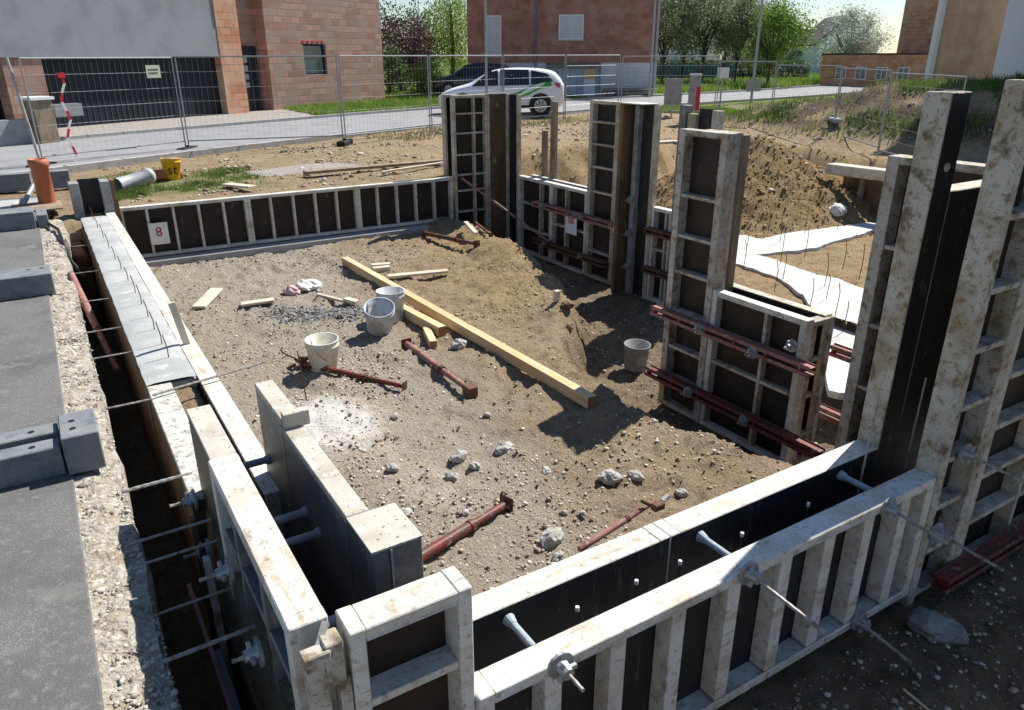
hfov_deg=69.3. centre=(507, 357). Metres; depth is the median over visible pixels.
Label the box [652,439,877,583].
shutter form
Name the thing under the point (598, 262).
steel waler
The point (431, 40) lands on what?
purple shrub
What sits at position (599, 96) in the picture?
garage forecourt
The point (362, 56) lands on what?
mobile fence
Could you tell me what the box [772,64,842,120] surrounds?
mobile fence
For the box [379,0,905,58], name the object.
sky
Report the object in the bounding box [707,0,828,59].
orchard tree
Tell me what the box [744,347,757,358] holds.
wall tie
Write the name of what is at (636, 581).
starter bar
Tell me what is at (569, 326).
stone
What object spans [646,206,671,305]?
shutter form
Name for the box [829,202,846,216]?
stone
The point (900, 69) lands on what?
window
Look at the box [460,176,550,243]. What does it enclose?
steel prop
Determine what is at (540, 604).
shutter form
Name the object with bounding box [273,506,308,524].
spacer sleeve
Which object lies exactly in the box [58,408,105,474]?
hollow block
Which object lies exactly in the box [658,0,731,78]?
orchard tree
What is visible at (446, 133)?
shutter form
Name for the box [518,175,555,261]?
shutter form
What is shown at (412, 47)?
purple shrub
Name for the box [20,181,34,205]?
steel strut
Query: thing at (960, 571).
steel waler
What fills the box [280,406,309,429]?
end block
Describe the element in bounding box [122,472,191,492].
tie rod
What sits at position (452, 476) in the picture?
stone
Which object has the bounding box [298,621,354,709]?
corner clamp
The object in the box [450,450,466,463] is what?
stone
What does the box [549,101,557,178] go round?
timber post
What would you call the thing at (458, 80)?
mobile fence
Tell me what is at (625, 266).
wall tie
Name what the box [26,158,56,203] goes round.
drain pipe
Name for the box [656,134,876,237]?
clay lumps
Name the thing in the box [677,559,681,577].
starter bar
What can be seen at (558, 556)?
stone
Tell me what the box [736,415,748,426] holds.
wall tie
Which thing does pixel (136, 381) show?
shutter board
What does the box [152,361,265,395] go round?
tie rod
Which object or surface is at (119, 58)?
mobile fence
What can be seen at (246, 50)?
front door
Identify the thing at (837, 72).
window
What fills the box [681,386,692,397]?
wall tie
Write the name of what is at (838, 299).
starter bar
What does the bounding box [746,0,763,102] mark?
street lamp
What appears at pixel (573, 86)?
garage door
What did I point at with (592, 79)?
mobile fence
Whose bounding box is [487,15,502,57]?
window
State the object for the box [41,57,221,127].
garage door
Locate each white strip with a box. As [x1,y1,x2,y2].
[736,254,863,398]
[737,222,875,255]
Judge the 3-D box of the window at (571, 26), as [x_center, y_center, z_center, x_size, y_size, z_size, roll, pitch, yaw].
[3.331,-17.241,38.760,1.460,1.270,0.150,3,22,8]
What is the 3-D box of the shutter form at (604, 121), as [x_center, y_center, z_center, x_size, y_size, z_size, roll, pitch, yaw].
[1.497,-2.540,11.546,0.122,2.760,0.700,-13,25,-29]
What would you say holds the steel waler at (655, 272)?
attached to the stop end form at (704, 119)
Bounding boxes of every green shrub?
[382,35,406,93]
[398,52,444,94]
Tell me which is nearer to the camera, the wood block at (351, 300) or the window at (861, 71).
the wood block at (351, 300)
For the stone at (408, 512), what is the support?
on the ground at (194, 675)
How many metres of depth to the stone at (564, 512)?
4.96 m
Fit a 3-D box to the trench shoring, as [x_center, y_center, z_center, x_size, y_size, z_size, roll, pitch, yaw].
[7.372,-3.142,14.429,0.450,1.000,2.500,-15,26,-32]
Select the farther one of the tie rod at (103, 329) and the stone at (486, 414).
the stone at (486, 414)
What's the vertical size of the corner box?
1.211 m
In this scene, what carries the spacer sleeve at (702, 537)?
attached to the shutter form at (760, 509)
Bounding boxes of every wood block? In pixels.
[343,297,358,304]
[371,262,390,267]
[372,265,390,271]
[552,290,559,301]
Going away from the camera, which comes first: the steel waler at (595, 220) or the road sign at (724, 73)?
the steel waler at (595, 220)
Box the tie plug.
[944,163,949,171]
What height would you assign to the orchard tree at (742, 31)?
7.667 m
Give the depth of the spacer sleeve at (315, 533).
3.05 m
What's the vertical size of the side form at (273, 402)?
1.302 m
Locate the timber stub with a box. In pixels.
[423,327,436,347]
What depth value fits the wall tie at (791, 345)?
6.02 m
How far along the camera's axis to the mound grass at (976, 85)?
20.98 m
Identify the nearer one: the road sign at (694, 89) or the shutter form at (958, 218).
the shutter form at (958, 218)
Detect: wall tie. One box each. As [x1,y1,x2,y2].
[170,489,198,510]
[183,538,212,560]
[199,557,234,584]
[231,636,264,667]
[547,651,584,692]
[620,263,628,269]
[622,230,630,236]
[624,196,632,203]
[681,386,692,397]
[691,323,703,334]
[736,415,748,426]
[738,561,825,633]
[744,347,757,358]
[783,339,797,351]
[851,611,911,664]
[880,497,947,544]
[929,522,1003,571]
[958,443,1023,483]
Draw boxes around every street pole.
[484,0,487,92]
[648,0,655,96]
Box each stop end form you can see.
[67,177,122,224]
[664,105,724,306]
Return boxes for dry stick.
[902,688,929,709]
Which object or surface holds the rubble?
on the rough footing at (121, 622)
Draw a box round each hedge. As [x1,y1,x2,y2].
[656,59,722,77]
[674,59,764,76]
[719,59,810,78]
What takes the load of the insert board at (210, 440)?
on the ground at (194, 675)
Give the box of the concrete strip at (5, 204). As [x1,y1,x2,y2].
[0,198,37,208]
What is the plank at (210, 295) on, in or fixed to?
on the ground at (194, 675)
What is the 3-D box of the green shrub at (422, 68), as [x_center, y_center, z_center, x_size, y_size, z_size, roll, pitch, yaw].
[-4.413,-14.816,39.133,2.471,2.411,2.388,6,23,15]
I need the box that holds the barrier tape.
[57,73,77,161]
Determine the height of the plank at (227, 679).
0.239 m
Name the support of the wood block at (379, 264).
on the ground at (194, 675)
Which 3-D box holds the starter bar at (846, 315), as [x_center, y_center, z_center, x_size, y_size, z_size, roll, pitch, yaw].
[3.942,-0.476,8.619,0.021,0.363,0.048,11,24,25]
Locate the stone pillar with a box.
[15,96,83,143]
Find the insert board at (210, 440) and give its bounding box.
[186,405,236,550]
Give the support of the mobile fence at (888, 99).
on the ground at (194, 675)
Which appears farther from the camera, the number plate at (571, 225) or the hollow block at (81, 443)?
the number plate at (571, 225)
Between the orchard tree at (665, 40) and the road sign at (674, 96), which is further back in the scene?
the orchard tree at (665, 40)
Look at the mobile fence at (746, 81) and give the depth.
24.62 m
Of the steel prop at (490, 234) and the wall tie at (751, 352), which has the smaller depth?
the wall tie at (751, 352)
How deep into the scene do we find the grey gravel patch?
14.67 m
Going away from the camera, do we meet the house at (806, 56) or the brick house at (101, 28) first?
the brick house at (101, 28)
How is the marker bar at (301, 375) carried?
on the ground at (194, 675)
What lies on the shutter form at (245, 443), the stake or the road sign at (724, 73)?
the stake
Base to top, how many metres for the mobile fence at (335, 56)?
2.020 m
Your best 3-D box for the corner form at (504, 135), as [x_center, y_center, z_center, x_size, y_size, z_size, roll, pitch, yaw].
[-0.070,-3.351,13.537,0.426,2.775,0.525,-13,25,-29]
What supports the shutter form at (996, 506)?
on the ground at (194, 675)
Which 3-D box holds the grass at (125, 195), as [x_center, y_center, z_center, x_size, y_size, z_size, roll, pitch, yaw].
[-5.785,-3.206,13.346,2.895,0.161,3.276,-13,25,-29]
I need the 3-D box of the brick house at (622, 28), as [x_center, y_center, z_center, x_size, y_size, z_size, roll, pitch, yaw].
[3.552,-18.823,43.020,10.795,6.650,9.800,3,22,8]
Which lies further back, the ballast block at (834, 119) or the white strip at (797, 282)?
the ballast block at (834, 119)
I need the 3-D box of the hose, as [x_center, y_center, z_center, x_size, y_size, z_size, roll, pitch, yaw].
[-5.309,-1.291,8.857,0.193,0.396,1.628,-20,29,-40]
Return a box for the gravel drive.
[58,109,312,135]
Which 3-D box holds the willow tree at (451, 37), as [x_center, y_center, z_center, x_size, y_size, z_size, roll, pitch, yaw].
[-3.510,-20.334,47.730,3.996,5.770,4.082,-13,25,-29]
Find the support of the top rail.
on the outer board
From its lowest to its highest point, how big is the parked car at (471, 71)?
1.736 m
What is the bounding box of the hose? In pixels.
[48,222,94,278]
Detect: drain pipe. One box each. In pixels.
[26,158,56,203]
[114,168,155,190]
[153,169,182,181]
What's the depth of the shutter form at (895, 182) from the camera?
5.46 m
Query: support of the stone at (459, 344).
on the ground at (194, 675)
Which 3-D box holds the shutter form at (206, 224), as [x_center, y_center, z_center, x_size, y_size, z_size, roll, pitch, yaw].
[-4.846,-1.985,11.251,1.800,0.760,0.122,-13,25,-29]
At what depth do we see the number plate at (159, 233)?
10.99 m
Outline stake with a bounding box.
[168,301,190,344]
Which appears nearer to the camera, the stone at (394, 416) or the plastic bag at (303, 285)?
the stone at (394, 416)
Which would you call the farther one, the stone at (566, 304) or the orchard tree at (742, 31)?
the orchard tree at (742, 31)
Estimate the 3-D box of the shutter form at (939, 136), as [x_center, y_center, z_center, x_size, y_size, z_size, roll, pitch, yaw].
[2.073,0.033,3.989,0.165,2.760,0.132,-13,25,-29]
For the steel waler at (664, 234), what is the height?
0.098 m
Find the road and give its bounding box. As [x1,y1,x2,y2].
[0,85,869,172]
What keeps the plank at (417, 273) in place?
on the ground at (194, 675)
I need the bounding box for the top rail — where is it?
[531,174,586,188]
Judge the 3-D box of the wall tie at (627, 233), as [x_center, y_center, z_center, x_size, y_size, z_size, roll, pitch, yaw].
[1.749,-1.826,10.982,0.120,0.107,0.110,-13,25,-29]
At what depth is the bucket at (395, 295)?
8.56 m
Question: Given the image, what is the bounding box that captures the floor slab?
[0,196,103,709]
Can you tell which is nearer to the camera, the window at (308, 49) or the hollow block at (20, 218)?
the hollow block at (20, 218)
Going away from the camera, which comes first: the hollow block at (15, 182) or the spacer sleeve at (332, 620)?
the spacer sleeve at (332, 620)
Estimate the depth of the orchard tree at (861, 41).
54.99 m
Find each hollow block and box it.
[0,171,30,192]
[0,207,36,231]
[0,265,55,300]
[0,422,64,458]
[0,437,66,489]
[35,208,49,228]
[49,169,69,188]
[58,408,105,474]
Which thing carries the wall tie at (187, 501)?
attached to the shutter board at (173, 431)
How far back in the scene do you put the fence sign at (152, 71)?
16.16 m
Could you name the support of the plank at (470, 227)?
on the steel prop at (490, 234)
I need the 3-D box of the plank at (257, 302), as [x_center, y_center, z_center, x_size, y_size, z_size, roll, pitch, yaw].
[-3.101,-0.684,9.185,0.394,0.030,0.120,-10,24,-14]
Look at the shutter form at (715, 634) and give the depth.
3.29 m
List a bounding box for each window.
[303,44,325,74]
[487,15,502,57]
[557,14,584,40]
[834,67,846,78]
[854,67,866,79]
[875,67,888,79]
[896,67,910,79]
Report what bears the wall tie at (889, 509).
attached to the shutter form at (715, 634)
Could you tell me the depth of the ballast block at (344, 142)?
18.16 m
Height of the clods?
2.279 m
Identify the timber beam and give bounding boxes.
[341,256,596,408]
[404,304,445,335]
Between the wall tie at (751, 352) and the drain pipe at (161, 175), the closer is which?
the wall tie at (751, 352)
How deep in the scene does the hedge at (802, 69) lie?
65.43 m
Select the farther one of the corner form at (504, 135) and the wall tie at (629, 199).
the corner form at (504, 135)
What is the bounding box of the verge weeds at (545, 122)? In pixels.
[344,101,772,141]
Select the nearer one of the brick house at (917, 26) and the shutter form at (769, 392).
the shutter form at (769, 392)
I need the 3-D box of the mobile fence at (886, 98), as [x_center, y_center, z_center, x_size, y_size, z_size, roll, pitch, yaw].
[9.250,-6.544,19.476,0.034,1.950,3.592,2,22,5]
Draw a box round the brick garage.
[819,53,928,85]
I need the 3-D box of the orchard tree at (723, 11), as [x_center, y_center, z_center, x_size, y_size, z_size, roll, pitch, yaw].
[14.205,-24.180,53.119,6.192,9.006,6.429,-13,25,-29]
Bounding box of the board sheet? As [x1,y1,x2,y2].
[11,200,62,211]
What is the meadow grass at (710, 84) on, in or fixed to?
on the ground at (194, 675)
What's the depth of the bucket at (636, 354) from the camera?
8.55 m
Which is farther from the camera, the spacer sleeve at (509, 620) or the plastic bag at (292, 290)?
the plastic bag at (292, 290)
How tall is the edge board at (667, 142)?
0.060 m
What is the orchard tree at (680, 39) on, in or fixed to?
on the ground at (194, 675)
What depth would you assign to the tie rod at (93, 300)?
6.66 m
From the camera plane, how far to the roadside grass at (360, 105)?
31.30 m
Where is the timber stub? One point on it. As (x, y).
(429, 336)
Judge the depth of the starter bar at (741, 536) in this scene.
3.45 m
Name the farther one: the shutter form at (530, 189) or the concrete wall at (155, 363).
the shutter form at (530, 189)
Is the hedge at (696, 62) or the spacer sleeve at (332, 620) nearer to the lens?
the spacer sleeve at (332, 620)
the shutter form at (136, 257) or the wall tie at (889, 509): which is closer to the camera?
the wall tie at (889, 509)
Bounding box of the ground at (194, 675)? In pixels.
[0,57,1023,709]
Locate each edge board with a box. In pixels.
[303,158,442,174]
[381,161,442,172]
[659,140,676,144]
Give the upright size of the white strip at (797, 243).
0.070 m
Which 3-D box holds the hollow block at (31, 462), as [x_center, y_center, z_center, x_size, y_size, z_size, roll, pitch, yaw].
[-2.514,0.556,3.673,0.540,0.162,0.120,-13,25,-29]
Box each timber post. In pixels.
[541,130,547,176]
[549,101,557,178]
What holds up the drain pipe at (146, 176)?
on the ground at (194, 675)
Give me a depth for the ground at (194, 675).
6.98 m
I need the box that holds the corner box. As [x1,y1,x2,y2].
[346,502,423,602]
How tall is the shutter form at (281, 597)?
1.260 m
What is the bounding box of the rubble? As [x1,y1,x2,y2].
[42,223,179,709]
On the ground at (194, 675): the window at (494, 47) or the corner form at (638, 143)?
the corner form at (638, 143)
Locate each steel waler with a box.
[531,200,612,227]
[531,237,608,268]
[641,265,667,280]
[643,226,670,240]
[644,364,824,458]
[650,304,816,377]
[818,403,840,424]
[829,343,852,362]
[931,520,1023,594]
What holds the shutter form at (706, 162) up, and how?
on the ground at (194, 675)
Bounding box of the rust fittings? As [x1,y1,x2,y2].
[280,349,307,369]
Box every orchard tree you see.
[657,0,714,83]
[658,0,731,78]
[659,0,729,62]
[672,0,752,81]
[697,0,790,78]
[705,0,772,82]
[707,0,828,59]
[730,0,824,85]
[808,0,899,73]
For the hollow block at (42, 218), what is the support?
on the rough footing at (121, 622)
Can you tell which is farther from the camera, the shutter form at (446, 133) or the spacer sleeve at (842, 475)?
the shutter form at (446, 133)
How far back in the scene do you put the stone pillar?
18.34 m
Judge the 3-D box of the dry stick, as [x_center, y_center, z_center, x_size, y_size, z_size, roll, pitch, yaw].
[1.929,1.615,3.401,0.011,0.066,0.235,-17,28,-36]
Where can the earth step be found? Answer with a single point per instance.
(81, 258)
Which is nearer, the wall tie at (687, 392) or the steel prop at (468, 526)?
the steel prop at (468, 526)
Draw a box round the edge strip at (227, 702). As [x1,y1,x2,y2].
[187,583,233,709]
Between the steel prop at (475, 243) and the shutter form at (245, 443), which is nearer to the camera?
the shutter form at (245, 443)
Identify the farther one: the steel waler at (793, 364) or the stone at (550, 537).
the steel waler at (793, 364)
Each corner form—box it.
[485,93,520,243]
[611,102,661,298]
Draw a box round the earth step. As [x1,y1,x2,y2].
[70,239,104,326]
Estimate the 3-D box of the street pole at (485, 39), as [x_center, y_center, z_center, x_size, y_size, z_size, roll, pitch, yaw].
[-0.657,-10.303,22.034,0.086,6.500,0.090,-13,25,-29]
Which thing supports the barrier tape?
hanging from the mobile fence at (119, 58)
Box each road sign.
[664,79,682,116]
[688,73,701,112]
[717,68,729,110]
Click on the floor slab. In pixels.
(48, 657)
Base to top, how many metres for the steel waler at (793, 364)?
0.098 m
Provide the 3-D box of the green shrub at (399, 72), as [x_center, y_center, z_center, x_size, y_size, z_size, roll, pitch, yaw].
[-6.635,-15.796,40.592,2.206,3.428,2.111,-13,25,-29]
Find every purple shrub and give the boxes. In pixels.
[380,3,440,91]
[393,0,451,89]
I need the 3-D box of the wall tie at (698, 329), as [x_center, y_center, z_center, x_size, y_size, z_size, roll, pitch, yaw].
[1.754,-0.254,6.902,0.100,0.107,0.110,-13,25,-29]
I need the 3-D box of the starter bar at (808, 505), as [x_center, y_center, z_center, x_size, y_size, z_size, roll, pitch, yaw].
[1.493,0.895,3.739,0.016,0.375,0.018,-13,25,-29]
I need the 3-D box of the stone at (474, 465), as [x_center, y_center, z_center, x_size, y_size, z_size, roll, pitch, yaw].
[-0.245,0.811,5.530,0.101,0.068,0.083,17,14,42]
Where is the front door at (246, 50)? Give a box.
[241,46,262,110]
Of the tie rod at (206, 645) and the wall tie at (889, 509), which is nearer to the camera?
the tie rod at (206, 645)
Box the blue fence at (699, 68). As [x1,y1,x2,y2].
[656,64,734,79]
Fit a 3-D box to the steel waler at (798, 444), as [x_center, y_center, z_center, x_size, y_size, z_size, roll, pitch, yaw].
[2.017,0.465,6.910,0.090,0.098,2.120,-13,25,-29]
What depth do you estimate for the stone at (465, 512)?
4.95 m
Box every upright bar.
[188,515,216,650]
[198,546,219,648]
[202,555,236,695]
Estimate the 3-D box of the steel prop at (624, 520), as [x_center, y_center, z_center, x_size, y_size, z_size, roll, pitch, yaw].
[0.543,0.819,3.624,0.506,0.037,0.038,-24,31,-29]
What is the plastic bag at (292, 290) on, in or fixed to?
on the ground at (194, 675)
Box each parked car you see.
[433,62,509,91]
[438,68,563,116]
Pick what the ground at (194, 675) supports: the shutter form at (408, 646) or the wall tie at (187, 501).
the shutter form at (408, 646)
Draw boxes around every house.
[0,0,384,127]
[467,0,660,95]
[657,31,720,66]
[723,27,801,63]
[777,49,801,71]
[793,15,879,72]
[896,0,938,52]
[925,0,1008,81]
[991,0,1023,79]
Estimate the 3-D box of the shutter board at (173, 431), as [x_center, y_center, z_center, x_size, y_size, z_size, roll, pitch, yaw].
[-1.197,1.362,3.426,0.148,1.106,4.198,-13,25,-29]
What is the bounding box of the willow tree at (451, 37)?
[421,0,467,76]
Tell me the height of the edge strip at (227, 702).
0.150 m
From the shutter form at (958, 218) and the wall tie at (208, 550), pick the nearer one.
the wall tie at (208, 550)
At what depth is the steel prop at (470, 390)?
7.20 m
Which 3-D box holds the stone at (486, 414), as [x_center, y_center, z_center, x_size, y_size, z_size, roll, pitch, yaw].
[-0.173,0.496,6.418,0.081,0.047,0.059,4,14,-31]
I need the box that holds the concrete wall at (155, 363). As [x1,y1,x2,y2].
[81,216,197,387]
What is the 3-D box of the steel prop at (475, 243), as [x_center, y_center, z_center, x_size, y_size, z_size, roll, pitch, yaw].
[-0.935,-1.911,11.905,0.116,0.116,1.804,-13,20,-29]
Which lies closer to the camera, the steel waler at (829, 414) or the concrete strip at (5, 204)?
the steel waler at (829, 414)
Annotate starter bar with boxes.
[575,605,579,624]
[634,579,638,597]
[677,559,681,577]
[739,532,743,548]
[805,502,809,518]
[835,282,839,315]
[843,301,848,330]
[857,395,879,494]
[903,377,926,472]
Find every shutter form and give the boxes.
[104,211,147,267]
[120,195,252,257]
[136,266,285,538]
[208,454,338,709]
[245,185,359,243]
[335,566,474,709]
[355,177,453,230]
[441,94,458,175]
[450,94,488,230]
[472,523,669,671]
[474,468,935,709]
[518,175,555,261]
[550,183,586,273]
[584,100,620,284]
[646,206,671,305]
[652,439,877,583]
[658,128,738,422]
[699,288,814,463]
[705,129,741,288]
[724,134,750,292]
[733,283,831,455]
[791,315,834,464]
[834,154,985,448]
[857,90,971,487]
[887,180,981,480]
[896,79,1023,605]
[955,305,1023,559]
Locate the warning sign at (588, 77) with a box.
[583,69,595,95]
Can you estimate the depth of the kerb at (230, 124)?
24.89 m
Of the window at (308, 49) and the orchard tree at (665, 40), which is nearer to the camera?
the window at (308, 49)
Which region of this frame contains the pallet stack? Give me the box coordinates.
[602,88,652,96]
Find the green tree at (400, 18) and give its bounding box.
[379,0,467,82]
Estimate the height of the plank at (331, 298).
0.030 m
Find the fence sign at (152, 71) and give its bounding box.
[145,65,160,77]
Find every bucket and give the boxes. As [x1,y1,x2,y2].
[160,156,180,179]
[304,332,338,373]
[363,297,394,336]
[376,286,404,323]
[624,339,650,372]
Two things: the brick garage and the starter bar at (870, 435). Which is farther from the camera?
the brick garage
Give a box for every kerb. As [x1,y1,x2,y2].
[8,91,855,178]
[60,84,830,140]
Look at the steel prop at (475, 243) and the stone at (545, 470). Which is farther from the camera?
the steel prop at (475, 243)
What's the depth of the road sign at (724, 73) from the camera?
27.94 m
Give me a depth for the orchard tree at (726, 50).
57.67 m
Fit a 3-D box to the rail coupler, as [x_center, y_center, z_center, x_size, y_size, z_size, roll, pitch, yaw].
[0.750,0.731,3.721,0.166,0.058,0.071,-13,25,-29]
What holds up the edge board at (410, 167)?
on the ground at (194, 675)
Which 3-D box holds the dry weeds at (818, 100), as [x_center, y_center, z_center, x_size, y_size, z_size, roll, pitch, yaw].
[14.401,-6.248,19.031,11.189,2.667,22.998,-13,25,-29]
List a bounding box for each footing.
[41,219,181,709]
[144,224,430,266]
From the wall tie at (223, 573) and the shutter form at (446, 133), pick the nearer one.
the wall tie at (223, 573)
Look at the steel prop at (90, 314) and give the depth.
6.86 m
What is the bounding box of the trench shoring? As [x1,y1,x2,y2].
[825,163,885,211]
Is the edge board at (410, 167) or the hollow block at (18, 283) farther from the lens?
the edge board at (410, 167)
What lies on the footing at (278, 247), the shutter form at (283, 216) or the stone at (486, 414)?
the shutter form at (283, 216)
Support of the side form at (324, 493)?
on the ground at (194, 675)
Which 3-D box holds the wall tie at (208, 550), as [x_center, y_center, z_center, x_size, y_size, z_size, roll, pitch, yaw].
[-1.473,0.931,3.513,0.120,0.107,0.110,-13,25,-29]
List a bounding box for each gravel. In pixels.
[245,299,365,326]
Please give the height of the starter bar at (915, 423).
0.840 m
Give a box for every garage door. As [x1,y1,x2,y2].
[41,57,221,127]
[548,68,598,94]
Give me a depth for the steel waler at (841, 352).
6.43 m
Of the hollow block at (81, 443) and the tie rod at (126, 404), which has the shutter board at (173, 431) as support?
the tie rod at (126, 404)
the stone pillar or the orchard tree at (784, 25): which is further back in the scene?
the orchard tree at (784, 25)
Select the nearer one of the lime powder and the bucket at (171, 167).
the lime powder
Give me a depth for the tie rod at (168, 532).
3.37 m
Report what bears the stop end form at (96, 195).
on the ground at (194, 675)
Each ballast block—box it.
[25,161,56,167]
[176,145,197,149]
[336,138,352,146]
[828,116,841,122]
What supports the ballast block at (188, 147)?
on the ground at (194, 675)
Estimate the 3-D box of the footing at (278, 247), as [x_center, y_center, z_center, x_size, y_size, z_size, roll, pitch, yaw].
[-3.350,-1.739,12.377,5.460,0.525,0.620,-13,25,-29]
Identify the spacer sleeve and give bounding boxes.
[243,454,270,468]
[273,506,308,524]
[285,527,321,546]
[328,614,335,627]
[503,613,535,646]
[696,531,729,556]
[837,470,871,490]
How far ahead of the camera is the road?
20.63 m
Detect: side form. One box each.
[255,380,300,566]
[282,425,368,629]
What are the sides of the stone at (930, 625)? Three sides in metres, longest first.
0.307 x 0.217 x 0.168 m
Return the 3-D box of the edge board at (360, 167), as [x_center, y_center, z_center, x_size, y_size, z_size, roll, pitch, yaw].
[-2.360,-3.736,14.420,3.204,0.052,0.220,-13,25,-26]
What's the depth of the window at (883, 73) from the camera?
49.02 m
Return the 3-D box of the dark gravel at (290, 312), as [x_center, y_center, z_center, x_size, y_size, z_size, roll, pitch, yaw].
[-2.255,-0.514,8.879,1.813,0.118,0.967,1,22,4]
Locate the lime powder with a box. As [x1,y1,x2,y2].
[295,384,405,460]
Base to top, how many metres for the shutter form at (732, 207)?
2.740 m
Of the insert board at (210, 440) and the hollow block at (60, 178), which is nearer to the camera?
the insert board at (210, 440)
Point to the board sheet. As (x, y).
(50, 206)
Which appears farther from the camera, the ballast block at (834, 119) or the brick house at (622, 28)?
the brick house at (622, 28)
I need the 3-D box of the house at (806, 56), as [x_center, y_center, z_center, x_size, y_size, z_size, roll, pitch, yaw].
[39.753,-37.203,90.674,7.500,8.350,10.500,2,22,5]
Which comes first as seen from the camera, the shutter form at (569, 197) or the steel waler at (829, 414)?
the steel waler at (829, 414)
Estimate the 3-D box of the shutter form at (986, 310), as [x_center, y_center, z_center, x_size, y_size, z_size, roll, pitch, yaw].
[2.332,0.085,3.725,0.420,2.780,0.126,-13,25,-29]
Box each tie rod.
[76,298,110,302]
[85,326,121,333]
[91,351,131,359]
[105,398,150,409]
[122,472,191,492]
[127,518,210,545]
[142,539,218,564]
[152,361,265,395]
[157,586,233,615]
[160,625,254,663]
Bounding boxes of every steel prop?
[67,271,120,372]
[300,358,406,390]
[401,338,477,398]
[422,230,479,247]
[422,493,512,561]
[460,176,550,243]
[473,220,492,236]
[577,499,655,551]
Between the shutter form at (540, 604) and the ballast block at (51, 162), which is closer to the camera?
the shutter form at (540, 604)
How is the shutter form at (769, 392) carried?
on the ground at (194, 675)
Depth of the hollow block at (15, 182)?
12.04 m
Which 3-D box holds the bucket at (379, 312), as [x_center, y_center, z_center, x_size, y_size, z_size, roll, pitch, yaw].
[-1.417,-0.433,8.202,0.343,0.318,0.350,15,45,9]
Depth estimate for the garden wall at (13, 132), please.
17.96 m
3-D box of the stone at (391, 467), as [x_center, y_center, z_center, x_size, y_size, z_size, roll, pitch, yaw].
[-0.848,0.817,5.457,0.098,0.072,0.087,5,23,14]
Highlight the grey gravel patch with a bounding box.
[240,163,357,175]
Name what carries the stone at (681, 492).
on the ground at (194, 675)
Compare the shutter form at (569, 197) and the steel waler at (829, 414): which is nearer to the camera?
the steel waler at (829, 414)
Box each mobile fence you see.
[18,57,185,157]
[174,55,342,146]
[338,55,430,137]
[429,55,502,132]
[503,55,565,118]
[565,55,620,118]
[620,55,719,110]
[716,61,776,115]
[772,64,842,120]
[835,68,892,154]
[877,72,967,156]
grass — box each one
[99,162,275,200]
[284,88,586,115]
[411,71,819,92]
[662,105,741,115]
[724,71,1023,144]
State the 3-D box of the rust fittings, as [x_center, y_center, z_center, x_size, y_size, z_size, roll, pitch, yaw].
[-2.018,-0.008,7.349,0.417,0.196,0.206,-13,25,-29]
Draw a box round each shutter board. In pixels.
[81,221,171,510]
[147,383,261,709]
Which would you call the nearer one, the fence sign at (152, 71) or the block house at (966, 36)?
the fence sign at (152, 71)
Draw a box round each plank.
[192,288,222,308]
[214,649,240,709]
[222,183,256,187]
[241,297,273,306]
[316,293,344,302]
[387,269,448,278]
[464,221,477,233]
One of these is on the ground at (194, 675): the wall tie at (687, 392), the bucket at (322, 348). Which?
the bucket at (322, 348)
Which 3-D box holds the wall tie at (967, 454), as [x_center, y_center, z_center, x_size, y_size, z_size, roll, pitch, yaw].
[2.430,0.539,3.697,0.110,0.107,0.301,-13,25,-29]
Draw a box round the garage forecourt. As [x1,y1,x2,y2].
[569,95,624,98]
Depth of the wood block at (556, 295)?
8.72 m
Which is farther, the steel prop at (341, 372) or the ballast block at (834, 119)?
the ballast block at (834, 119)
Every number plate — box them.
[148,222,169,244]
[566,212,576,235]
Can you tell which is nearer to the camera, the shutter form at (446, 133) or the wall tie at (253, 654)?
the wall tie at (253, 654)
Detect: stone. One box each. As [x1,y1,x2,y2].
[386,463,399,471]
[390,413,398,419]
[401,507,414,517]
[445,471,459,481]
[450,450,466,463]
[451,338,466,349]
[460,508,468,515]
[469,461,480,469]
[483,412,491,416]
[495,441,513,454]
[540,527,564,549]
[541,466,551,474]
[551,550,564,561]
[561,300,573,309]
[561,510,567,515]
[566,323,573,330]
[597,468,623,485]
[627,470,644,480]
[675,488,687,497]
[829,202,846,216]
[906,606,968,645]
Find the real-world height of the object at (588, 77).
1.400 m
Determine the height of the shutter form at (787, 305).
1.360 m
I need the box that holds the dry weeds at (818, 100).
[724,76,992,144]
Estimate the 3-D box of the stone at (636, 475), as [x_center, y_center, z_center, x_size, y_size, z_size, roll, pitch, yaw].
[0.929,0.860,5.385,0.120,0.074,0.097,-8,23,-19]
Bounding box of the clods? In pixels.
[103,88,997,208]
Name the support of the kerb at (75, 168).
on the ground at (194, 675)
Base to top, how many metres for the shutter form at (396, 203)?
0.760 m
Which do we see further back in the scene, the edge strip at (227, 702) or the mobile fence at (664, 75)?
the mobile fence at (664, 75)
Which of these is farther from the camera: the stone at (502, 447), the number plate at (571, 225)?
the number plate at (571, 225)
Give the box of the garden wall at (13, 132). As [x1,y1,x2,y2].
[0,119,32,146]
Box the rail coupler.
[640,494,669,511]
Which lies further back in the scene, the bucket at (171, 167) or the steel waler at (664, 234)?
the bucket at (171, 167)
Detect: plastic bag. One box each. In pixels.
[282,285,301,295]
[295,279,321,291]
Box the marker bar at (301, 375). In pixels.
[297,351,306,399]

